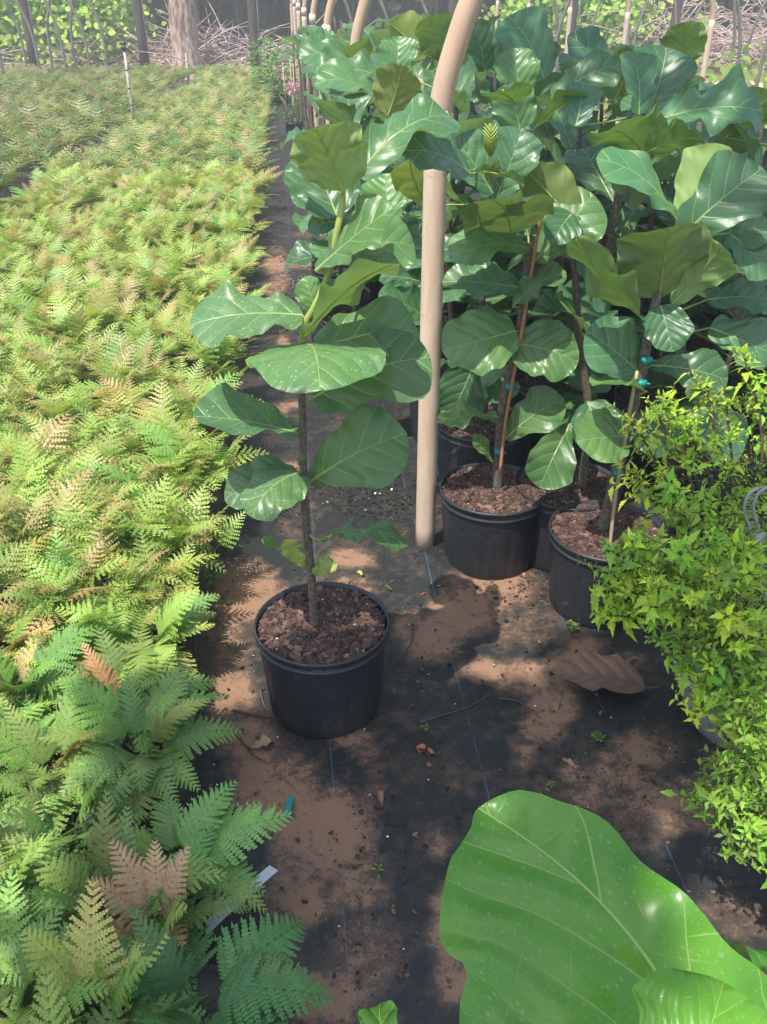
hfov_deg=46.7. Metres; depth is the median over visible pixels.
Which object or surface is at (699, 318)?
fiddle leaf fig
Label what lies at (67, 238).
fern
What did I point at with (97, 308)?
fern
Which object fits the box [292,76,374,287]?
fiddle leaf fig
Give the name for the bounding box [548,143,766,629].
fiddle leaf fig
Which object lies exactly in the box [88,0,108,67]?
hoop pole
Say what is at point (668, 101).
fiddle leaf fig
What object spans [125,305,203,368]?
fern
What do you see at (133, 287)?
fern
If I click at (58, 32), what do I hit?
hoop pole
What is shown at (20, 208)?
fern
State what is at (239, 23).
bare saplings
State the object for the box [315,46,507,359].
fiddle leaf fig
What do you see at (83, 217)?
fern
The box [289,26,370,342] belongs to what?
fiddle leaf fig
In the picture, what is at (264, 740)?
fallen leaf
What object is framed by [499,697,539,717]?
stick
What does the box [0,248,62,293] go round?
fern
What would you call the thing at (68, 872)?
fern
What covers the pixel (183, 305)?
fern
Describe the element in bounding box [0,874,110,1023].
fern
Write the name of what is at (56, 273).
fern
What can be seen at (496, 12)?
hoop pole
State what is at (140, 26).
wooden post
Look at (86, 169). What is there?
fern
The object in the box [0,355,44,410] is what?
fern
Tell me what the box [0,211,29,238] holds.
fern
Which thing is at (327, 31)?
fiddle leaf fig
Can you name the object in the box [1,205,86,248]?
fern
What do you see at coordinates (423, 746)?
fallen leaf
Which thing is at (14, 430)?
fern
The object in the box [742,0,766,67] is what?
hoop pole
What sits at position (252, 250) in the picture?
fern
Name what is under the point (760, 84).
road
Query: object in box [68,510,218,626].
fern
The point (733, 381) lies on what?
fiddle leaf fig
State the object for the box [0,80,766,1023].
path
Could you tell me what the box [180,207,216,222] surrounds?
fern
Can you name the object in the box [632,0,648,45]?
hoop pole
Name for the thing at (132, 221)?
fern
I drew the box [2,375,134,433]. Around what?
fern
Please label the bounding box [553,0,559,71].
hoop pole
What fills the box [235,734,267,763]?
stick
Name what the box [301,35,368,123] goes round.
fiddle leaf fig
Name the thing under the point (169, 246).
fern
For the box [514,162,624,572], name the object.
fiddle leaf fig
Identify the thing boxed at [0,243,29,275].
fern
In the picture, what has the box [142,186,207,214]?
fern
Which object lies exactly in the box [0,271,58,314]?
fern
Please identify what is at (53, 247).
fern
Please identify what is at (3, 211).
fern
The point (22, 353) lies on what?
fern
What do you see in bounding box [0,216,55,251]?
fern
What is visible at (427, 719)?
stick
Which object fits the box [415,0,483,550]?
hoop pole
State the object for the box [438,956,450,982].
fallen leaf
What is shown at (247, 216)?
fern
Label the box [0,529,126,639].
fern
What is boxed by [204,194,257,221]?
fern
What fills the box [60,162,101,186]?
fern
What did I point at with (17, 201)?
fern
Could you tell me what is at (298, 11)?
hoop pole
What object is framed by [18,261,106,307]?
fern
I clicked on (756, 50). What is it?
brush pile
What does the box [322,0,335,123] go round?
hoop pole
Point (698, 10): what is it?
hoop pole
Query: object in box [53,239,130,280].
fern
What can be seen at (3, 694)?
fern
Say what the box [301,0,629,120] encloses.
hoop pole
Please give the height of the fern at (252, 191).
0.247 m
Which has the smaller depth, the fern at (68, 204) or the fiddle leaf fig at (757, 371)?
the fiddle leaf fig at (757, 371)
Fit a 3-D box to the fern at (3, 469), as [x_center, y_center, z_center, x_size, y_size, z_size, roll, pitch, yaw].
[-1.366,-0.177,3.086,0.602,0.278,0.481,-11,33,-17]
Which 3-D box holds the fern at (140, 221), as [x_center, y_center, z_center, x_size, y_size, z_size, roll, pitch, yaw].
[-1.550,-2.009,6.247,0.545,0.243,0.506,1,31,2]
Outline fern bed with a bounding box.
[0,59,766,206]
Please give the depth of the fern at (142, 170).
7.72 m
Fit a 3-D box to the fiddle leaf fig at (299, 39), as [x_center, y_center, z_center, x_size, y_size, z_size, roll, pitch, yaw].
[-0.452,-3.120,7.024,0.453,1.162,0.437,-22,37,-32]
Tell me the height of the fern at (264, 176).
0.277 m
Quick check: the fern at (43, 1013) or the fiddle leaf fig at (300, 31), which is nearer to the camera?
the fern at (43, 1013)
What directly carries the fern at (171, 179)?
on the path
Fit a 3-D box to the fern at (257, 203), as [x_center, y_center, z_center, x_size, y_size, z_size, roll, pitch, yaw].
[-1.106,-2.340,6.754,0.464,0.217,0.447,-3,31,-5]
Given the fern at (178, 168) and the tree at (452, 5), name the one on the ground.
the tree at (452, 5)
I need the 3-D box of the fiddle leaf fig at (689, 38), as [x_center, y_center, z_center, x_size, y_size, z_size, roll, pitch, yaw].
[1.107,-1.129,3.692,0.633,1.605,0.718,21,37,31]
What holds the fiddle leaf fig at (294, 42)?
on the path
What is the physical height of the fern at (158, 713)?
0.386 m
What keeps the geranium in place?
on the path
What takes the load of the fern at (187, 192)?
on the path
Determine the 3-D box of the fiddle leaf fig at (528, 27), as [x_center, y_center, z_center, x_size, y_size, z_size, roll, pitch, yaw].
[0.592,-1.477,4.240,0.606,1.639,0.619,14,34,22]
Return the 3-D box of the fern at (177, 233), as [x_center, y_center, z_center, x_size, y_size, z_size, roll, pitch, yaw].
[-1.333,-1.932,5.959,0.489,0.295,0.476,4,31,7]
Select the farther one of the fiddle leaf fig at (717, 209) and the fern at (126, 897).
the fiddle leaf fig at (717, 209)
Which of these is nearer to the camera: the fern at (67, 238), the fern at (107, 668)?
the fern at (107, 668)
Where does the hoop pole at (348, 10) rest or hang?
on the ground
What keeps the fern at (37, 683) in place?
on the path
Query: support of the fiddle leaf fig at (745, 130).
on the path
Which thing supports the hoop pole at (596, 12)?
on the ground
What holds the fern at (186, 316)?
on the path
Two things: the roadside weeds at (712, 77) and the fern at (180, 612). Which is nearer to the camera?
the fern at (180, 612)
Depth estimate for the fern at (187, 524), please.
2.76 m
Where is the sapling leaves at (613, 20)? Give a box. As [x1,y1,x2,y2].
[478,0,702,66]
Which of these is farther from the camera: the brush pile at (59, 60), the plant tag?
the brush pile at (59, 60)
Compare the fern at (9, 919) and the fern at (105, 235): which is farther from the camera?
the fern at (105, 235)
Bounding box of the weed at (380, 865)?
[372,863,384,878]
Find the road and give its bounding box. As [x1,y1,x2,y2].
[606,81,762,98]
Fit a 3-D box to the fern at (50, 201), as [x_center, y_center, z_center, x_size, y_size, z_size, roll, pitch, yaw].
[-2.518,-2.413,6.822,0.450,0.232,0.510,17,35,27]
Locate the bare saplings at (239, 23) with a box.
[118,0,766,59]
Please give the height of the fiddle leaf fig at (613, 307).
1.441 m
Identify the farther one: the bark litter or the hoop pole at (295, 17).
the hoop pole at (295, 17)
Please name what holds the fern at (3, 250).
on the path
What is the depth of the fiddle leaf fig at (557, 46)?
4.93 m
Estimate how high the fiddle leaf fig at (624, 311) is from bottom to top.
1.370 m
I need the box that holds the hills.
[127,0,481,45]
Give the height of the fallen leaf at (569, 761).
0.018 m
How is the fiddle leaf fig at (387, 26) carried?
on the path
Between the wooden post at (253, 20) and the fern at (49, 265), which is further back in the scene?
the wooden post at (253, 20)
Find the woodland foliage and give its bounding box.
[120,0,766,57]
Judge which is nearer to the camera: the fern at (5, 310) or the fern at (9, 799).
the fern at (9, 799)
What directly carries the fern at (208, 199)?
on the path
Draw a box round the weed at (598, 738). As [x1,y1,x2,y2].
[591,731,605,741]
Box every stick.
[232,709,275,717]
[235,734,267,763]
[259,688,275,716]
[356,895,361,930]
[390,619,413,670]
[419,692,492,722]
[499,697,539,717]
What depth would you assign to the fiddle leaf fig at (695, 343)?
4.02 m
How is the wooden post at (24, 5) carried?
on the ground
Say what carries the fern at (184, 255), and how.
on the path
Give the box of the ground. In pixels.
[103,46,766,81]
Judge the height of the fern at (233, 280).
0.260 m
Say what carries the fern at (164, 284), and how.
on the path
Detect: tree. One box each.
[167,0,203,78]
[194,0,202,48]
[449,0,457,13]
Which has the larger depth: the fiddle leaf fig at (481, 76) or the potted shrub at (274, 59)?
the potted shrub at (274, 59)
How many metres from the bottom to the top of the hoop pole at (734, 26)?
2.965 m
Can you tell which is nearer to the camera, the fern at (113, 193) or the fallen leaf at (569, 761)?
the fallen leaf at (569, 761)
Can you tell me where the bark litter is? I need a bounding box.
[196,140,750,1023]
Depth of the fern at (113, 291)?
4.70 m
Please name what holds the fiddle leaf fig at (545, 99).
on the path
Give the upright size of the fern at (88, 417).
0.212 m
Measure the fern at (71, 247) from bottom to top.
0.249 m
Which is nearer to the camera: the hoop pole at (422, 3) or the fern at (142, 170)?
the fern at (142, 170)
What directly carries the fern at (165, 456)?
on the path
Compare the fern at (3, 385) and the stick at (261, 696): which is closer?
the stick at (261, 696)
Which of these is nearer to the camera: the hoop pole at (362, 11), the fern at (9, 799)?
the fern at (9, 799)
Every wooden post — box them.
[18,0,37,67]
[132,0,150,68]
[247,0,261,75]
[570,0,580,32]
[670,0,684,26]
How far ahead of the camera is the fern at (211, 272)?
5.13 m
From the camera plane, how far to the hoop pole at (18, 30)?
15.40 m
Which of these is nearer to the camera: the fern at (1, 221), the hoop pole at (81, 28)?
the fern at (1, 221)
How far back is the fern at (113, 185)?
7.45 m
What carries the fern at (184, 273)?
on the path
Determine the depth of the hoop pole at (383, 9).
13.04 m
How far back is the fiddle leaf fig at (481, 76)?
4.73 m
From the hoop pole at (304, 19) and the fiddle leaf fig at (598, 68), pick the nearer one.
the fiddle leaf fig at (598, 68)
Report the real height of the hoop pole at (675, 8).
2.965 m
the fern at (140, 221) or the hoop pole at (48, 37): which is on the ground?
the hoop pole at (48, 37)
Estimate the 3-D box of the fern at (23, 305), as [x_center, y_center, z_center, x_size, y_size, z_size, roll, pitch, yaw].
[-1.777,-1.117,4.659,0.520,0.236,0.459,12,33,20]
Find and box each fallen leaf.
[247,735,270,749]
[377,791,383,807]
[416,744,440,755]
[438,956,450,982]
[549,689,562,710]
[558,651,660,693]
[563,758,584,769]
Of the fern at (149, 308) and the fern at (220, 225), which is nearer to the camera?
the fern at (149, 308)
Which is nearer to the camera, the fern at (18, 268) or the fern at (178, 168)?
the fern at (18, 268)
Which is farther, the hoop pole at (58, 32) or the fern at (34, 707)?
the hoop pole at (58, 32)
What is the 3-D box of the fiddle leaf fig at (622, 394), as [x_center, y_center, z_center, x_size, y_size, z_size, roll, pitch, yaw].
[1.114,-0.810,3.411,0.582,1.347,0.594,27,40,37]
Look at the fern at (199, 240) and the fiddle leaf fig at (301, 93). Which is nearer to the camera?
the fern at (199, 240)
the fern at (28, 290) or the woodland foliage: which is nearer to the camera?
the fern at (28, 290)
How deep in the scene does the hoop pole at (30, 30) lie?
15.14 m
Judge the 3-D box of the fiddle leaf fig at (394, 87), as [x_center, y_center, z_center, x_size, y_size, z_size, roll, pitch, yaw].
[0.221,-0.974,3.478,0.751,1.559,0.655,-20,36,-29]
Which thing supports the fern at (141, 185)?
on the path
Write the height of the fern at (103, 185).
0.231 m
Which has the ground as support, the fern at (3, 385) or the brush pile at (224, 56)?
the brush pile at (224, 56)
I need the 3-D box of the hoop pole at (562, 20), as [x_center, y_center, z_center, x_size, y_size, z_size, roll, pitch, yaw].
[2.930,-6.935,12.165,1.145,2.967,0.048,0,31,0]
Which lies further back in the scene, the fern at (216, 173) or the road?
the road
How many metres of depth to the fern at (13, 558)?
2.58 m
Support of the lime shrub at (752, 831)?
on the path
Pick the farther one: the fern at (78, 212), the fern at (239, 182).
the fern at (239, 182)
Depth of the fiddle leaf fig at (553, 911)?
0.83 m
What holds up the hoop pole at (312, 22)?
on the path
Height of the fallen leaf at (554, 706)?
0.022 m
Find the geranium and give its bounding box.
[268,54,319,133]
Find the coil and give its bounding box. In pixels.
[742,431,766,604]
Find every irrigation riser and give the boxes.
[119,42,135,144]
[185,53,188,83]
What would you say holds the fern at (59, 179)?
on the path
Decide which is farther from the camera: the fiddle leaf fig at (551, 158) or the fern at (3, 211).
the fern at (3, 211)
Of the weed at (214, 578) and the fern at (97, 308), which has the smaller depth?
the weed at (214, 578)
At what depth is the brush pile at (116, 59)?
19.02 m
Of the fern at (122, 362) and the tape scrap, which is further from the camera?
the fern at (122, 362)
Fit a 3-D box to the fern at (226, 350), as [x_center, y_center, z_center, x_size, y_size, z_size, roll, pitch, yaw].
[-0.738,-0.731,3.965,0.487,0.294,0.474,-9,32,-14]
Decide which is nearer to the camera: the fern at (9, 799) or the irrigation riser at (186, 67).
the fern at (9, 799)
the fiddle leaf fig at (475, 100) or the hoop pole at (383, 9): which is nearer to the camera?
the fiddle leaf fig at (475, 100)
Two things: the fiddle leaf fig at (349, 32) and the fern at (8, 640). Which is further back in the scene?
the fiddle leaf fig at (349, 32)
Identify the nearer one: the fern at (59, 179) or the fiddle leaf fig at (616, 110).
the fiddle leaf fig at (616, 110)
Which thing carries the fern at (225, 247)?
on the path
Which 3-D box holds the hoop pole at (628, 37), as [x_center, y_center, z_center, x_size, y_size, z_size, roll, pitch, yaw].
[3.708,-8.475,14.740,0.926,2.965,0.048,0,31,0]
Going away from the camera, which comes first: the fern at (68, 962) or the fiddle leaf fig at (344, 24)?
the fern at (68, 962)
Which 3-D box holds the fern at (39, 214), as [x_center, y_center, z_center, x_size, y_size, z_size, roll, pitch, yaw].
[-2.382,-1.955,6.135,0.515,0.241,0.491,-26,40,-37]
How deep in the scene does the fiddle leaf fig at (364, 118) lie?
5.36 m
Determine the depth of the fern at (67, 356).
3.92 m
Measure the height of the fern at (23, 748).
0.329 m
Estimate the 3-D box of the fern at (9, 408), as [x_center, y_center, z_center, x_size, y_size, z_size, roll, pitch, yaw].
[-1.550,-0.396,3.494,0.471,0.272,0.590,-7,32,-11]
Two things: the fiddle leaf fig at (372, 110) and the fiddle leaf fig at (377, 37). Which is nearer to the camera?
the fiddle leaf fig at (377, 37)
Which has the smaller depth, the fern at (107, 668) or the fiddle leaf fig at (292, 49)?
the fern at (107, 668)
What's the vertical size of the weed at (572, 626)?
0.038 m
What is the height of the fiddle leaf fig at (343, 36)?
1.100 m
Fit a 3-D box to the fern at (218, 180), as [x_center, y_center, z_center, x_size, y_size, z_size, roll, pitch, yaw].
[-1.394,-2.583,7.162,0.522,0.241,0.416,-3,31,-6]
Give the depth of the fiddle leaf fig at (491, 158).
2.73 m
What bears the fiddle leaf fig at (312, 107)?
on the path
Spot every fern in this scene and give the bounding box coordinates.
[0,171,34,189]
[0,200,59,224]
[0,202,22,218]
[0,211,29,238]
[0,214,11,233]
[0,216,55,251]
[0,236,19,265]
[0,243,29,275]
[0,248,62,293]
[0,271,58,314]
[0,274,88,319]
[0,289,38,324]
[0,297,77,349]
[0,309,26,334]
[0,316,51,367]
[0,329,68,378]
[0,338,99,417]
[0,342,18,383]
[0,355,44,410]
[0,385,45,430]
[0,409,80,468]
[0,412,70,501]
[0,417,126,489]
[0,437,145,533]
[0,451,113,586]
[0,458,64,543]
[0,495,56,595]
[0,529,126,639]
[0,593,74,681]
[0,617,99,729]
[0,650,20,706]
[0,660,110,837]
[0,691,57,786]
[0,737,169,879]
[0,760,85,867]
[0,799,90,1009]
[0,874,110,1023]
[0,880,209,1023]
[1,184,60,208]
[1,201,35,226]
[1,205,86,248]
[1,494,34,532]
[1,571,161,686]
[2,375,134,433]
[3,235,63,271]
[5,240,75,277]
[5,790,226,1019]
[5,965,128,1023]
[9,293,118,363]
[18,195,82,219]
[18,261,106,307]
[24,186,72,208]
[26,211,73,236]
[26,403,165,472]
[28,160,55,182]
[28,167,98,199]
[28,265,104,297]
[31,165,57,191]
[35,215,88,253]
[35,321,131,385]
[36,625,217,757]
[38,664,241,818]
[39,274,159,337]
[41,177,100,206]
[41,224,114,267]
[44,458,174,586]
[47,204,113,229]
[47,406,185,511]
[49,271,141,317]
[51,161,102,182]
[51,330,177,400]
[51,363,192,433]
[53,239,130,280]
[54,206,138,242]
[54,576,220,689]
[55,182,121,210]
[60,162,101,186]
[61,204,91,220]
[68,184,121,208]
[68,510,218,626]
[73,199,107,226]
[78,178,117,192]
[79,437,229,527]
[79,472,245,586]
[80,224,127,255]
[82,198,130,224]
[82,329,176,377]
[83,270,161,315]
[84,166,123,183]
[85,259,137,286]
[85,825,250,1014]
[88,167,139,188]
[90,199,147,238]
[92,191,160,220]
[93,779,293,919]
[95,306,189,361]
[96,906,334,1023]
[97,229,162,268]
[98,169,151,193]
[102,209,172,242]
[103,188,146,216]
[105,170,171,198]
[106,246,162,277]
[107,377,225,454]
[108,247,210,289]
[108,300,189,346]
[116,417,268,491]
[118,162,151,178]
[120,282,193,324]
[122,212,177,253]
[124,200,173,224]
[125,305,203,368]
[128,164,170,189]
[129,227,193,258]
[131,359,225,411]
[132,181,194,209]
[133,160,211,191]
[134,203,186,239]
[134,249,216,302]
[141,230,218,281]
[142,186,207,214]
[143,156,191,176]
[143,371,266,427]
[145,202,219,240]
[148,180,206,198]
[151,280,247,317]
[155,161,220,185]
[157,180,221,213]
[158,219,221,253]
[165,202,219,224]
[169,230,258,271]
[169,328,261,382]
[174,172,221,193]
[176,184,220,214]
[176,309,250,337]
[177,261,245,296]
[178,178,220,205]
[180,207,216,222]
[184,207,252,240]
[188,157,245,185]
[189,262,271,298]
[192,239,273,282]
[201,177,257,204]
[203,201,269,230]
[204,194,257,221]
[206,170,260,188]
[207,224,268,257]
[214,188,267,213]
[218,158,255,176]
[220,175,280,202]
[229,157,282,190]
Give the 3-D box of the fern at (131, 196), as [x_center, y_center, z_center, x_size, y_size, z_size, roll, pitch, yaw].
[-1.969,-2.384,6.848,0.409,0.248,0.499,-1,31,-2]
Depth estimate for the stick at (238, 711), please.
2.42 m
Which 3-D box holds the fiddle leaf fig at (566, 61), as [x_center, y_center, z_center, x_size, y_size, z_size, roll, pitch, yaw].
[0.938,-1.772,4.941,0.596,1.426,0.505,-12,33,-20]
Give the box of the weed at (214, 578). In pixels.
[202,570,220,585]
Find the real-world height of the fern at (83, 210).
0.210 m
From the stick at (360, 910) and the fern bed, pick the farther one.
the fern bed
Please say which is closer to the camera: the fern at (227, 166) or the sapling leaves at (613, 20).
the fern at (227, 166)
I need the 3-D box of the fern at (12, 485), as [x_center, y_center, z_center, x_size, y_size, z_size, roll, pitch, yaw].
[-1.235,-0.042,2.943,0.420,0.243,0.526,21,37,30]
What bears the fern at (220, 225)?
on the path
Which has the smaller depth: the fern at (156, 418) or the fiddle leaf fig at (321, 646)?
the fiddle leaf fig at (321, 646)
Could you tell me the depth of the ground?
19.55 m
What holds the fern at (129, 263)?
on the path
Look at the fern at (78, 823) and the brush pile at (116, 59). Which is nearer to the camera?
the fern at (78, 823)
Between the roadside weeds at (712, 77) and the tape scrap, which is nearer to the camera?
the tape scrap
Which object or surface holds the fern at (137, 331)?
on the path
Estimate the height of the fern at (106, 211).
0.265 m
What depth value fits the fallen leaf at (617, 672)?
2.51 m
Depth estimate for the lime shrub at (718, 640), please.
1.97 m
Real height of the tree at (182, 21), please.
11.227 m
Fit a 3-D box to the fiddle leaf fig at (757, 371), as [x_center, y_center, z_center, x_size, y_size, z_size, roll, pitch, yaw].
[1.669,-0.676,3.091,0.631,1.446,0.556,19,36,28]
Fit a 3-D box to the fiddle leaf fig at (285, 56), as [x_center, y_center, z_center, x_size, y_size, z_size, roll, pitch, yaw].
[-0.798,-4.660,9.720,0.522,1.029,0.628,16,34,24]
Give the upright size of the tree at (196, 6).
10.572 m
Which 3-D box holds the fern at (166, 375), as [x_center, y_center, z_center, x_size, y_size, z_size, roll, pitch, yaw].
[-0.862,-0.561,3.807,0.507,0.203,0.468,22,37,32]
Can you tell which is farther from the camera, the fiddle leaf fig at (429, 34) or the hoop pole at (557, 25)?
the hoop pole at (557, 25)
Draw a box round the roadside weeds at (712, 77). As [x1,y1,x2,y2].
[649,0,766,88]
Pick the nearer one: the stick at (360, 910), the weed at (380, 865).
the stick at (360, 910)
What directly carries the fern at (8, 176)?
on the path
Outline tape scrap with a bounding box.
[285,797,293,817]
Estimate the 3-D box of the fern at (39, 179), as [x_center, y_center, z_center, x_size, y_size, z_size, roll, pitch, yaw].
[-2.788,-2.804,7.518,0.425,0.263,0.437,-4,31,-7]
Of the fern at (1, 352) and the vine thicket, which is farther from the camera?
the vine thicket
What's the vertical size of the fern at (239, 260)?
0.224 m
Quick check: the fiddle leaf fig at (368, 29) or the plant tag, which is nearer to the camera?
the plant tag
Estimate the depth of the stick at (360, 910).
1.91 m
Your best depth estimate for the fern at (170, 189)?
7.11 m
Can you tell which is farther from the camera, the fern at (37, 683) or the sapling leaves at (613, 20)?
the sapling leaves at (613, 20)
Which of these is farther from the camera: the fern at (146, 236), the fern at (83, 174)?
the fern at (83, 174)
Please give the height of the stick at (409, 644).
0.006 m
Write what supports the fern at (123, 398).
on the path
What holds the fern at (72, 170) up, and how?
on the path
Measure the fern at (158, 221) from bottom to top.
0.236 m
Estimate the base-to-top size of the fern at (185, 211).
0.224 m
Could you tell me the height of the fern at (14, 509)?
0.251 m
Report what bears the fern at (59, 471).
on the path
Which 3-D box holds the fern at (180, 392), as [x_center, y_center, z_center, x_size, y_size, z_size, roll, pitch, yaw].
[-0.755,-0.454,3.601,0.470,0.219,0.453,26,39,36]
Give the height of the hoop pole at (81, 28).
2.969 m
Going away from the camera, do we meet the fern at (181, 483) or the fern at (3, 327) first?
the fern at (181, 483)
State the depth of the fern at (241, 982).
1.57 m
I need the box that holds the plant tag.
[205,865,277,934]
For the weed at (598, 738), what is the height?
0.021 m
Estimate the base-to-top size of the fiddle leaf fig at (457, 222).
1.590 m
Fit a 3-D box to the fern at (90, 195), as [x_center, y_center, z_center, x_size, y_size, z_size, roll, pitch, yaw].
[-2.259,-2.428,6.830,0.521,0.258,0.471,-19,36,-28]
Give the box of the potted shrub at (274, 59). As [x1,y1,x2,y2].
[239,36,301,103]
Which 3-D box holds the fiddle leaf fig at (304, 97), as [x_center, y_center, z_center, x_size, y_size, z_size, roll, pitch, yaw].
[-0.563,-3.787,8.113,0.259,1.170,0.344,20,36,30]
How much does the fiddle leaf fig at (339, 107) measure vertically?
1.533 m
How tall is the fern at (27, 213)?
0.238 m
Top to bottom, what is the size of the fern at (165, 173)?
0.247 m
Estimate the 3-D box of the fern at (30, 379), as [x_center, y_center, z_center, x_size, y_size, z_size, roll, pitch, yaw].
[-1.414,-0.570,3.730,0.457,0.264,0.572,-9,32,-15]
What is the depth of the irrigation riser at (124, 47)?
10.25 m
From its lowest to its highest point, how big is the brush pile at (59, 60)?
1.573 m
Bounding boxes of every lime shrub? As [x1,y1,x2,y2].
[577,344,766,775]
[660,686,766,888]
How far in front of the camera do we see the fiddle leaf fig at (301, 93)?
10.32 m
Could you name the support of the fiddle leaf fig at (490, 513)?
on the path
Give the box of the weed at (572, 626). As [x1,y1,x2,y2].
[566,619,578,630]
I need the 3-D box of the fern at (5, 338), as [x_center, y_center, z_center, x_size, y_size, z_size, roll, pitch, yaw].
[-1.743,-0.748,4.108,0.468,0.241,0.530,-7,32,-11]
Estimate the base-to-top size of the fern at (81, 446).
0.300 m
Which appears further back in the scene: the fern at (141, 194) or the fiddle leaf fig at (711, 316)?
the fern at (141, 194)
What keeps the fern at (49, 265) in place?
on the path
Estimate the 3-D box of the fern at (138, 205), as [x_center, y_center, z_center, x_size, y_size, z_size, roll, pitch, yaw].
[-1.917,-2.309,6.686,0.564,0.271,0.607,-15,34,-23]
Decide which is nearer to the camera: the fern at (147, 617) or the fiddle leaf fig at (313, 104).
the fern at (147, 617)
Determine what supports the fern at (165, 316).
on the path
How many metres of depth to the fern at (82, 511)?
2.71 m
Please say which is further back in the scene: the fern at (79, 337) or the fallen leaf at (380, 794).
the fern at (79, 337)
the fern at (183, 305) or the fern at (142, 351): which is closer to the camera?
the fern at (142, 351)
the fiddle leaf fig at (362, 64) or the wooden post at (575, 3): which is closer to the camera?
the fiddle leaf fig at (362, 64)
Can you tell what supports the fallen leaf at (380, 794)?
on the path
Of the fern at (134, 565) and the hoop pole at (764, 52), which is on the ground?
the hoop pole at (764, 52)
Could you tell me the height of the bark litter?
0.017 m
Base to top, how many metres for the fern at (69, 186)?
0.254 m
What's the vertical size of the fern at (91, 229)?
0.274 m
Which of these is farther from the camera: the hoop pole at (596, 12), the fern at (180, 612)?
the hoop pole at (596, 12)
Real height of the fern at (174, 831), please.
0.270 m
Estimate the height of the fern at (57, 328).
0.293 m
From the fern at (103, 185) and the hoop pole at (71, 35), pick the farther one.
the hoop pole at (71, 35)
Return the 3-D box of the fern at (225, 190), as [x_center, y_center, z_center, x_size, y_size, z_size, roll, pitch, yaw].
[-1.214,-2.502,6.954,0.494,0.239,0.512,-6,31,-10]
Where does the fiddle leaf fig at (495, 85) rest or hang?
on the path
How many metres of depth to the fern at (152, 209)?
6.46 m
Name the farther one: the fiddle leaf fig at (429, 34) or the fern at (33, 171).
the fern at (33, 171)
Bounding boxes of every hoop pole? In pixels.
[0,52,3,75]
[4,0,28,69]
[14,0,40,68]
[43,0,66,77]
[46,0,53,69]
[67,0,90,74]
[69,0,76,67]
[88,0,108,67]
[289,0,498,73]
[292,0,530,83]
[296,0,572,98]
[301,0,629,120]
[309,0,715,126]
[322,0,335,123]
[343,0,352,21]
[350,0,371,44]
[378,0,388,19]
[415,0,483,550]
[419,0,428,13]
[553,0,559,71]
[554,0,570,42]
[591,0,601,25]
[625,0,629,44]
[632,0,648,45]
[674,0,676,24]
[693,0,705,20]
[729,0,735,69]
[735,0,741,64]
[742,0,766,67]
[754,40,766,86]
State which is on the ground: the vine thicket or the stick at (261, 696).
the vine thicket
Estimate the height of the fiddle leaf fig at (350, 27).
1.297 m
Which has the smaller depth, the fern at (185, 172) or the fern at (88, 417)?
the fern at (88, 417)
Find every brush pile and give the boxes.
[0,0,136,73]
[41,21,202,70]
[74,0,375,79]
[499,0,766,76]
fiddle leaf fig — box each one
[190,120,431,738]
[280,90,326,149]
[281,33,310,128]
[283,30,298,114]
[284,26,308,125]
[284,38,404,327]
[285,34,321,127]
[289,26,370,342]
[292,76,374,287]
[295,32,303,126]
[297,28,317,90]
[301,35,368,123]
[303,26,321,129]
[311,80,314,127]
[311,92,372,263]
[314,33,371,90]
[315,36,539,449]
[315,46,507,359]
[324,28,334,123]
[333,17,351,33]
[343,16,394,122]
[347,30,381,123]
[358,790,766,1023]
[361,82,586,480]
[362,19,392,122]
[364,17,381,123]
[366,10,474,326]
[369,29,438,302]
[369,39,379,114]
[370,14,477,233]
[434,18,489,219]
[437,186,607,580]
[453,15,500,312]
[455,6,563,325]
[456,37,510,317]
[473,65,611,401]
[491,48,632,448]
[509,41,560,262]
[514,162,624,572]
[533,45,762,491]
[539,88,616,319]
[541,53,595,276]
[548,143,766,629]
[554,46,667,333]
[567,21,717,404]
[607,44,634,310]
[613,118,766,469]
[618,134,716,321]
[635,89,747,353]
[653,82,743,304]
[656,87,766,525]
[686,125,766,371]
[699,208,766,462]
[701,153,765,320]
[753,366,766,384]
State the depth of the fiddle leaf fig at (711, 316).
4.63 m
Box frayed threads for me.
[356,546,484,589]
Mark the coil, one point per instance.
(761, 536)
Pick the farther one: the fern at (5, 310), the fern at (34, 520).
the fern at (5, 310)
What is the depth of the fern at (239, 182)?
7.34 m
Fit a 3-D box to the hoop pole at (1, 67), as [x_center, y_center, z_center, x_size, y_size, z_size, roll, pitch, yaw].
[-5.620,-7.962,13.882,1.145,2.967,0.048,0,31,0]
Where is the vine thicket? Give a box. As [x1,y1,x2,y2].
[0,0,166,71]
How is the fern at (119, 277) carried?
on the path
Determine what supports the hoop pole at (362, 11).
on the path
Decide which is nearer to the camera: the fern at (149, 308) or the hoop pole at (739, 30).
the fern at (149, 308)
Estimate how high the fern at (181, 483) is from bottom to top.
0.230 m
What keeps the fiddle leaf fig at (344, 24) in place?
on the path
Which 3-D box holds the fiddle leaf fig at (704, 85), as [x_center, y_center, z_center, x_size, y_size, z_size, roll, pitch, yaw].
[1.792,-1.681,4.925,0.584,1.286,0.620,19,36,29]
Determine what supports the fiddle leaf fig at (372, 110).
on the path
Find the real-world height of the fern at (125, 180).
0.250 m
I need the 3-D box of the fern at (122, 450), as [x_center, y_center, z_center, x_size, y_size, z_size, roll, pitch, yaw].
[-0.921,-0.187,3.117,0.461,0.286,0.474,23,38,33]
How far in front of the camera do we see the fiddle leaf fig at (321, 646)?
2.01 m
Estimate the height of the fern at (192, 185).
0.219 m
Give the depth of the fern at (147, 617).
2.46 m

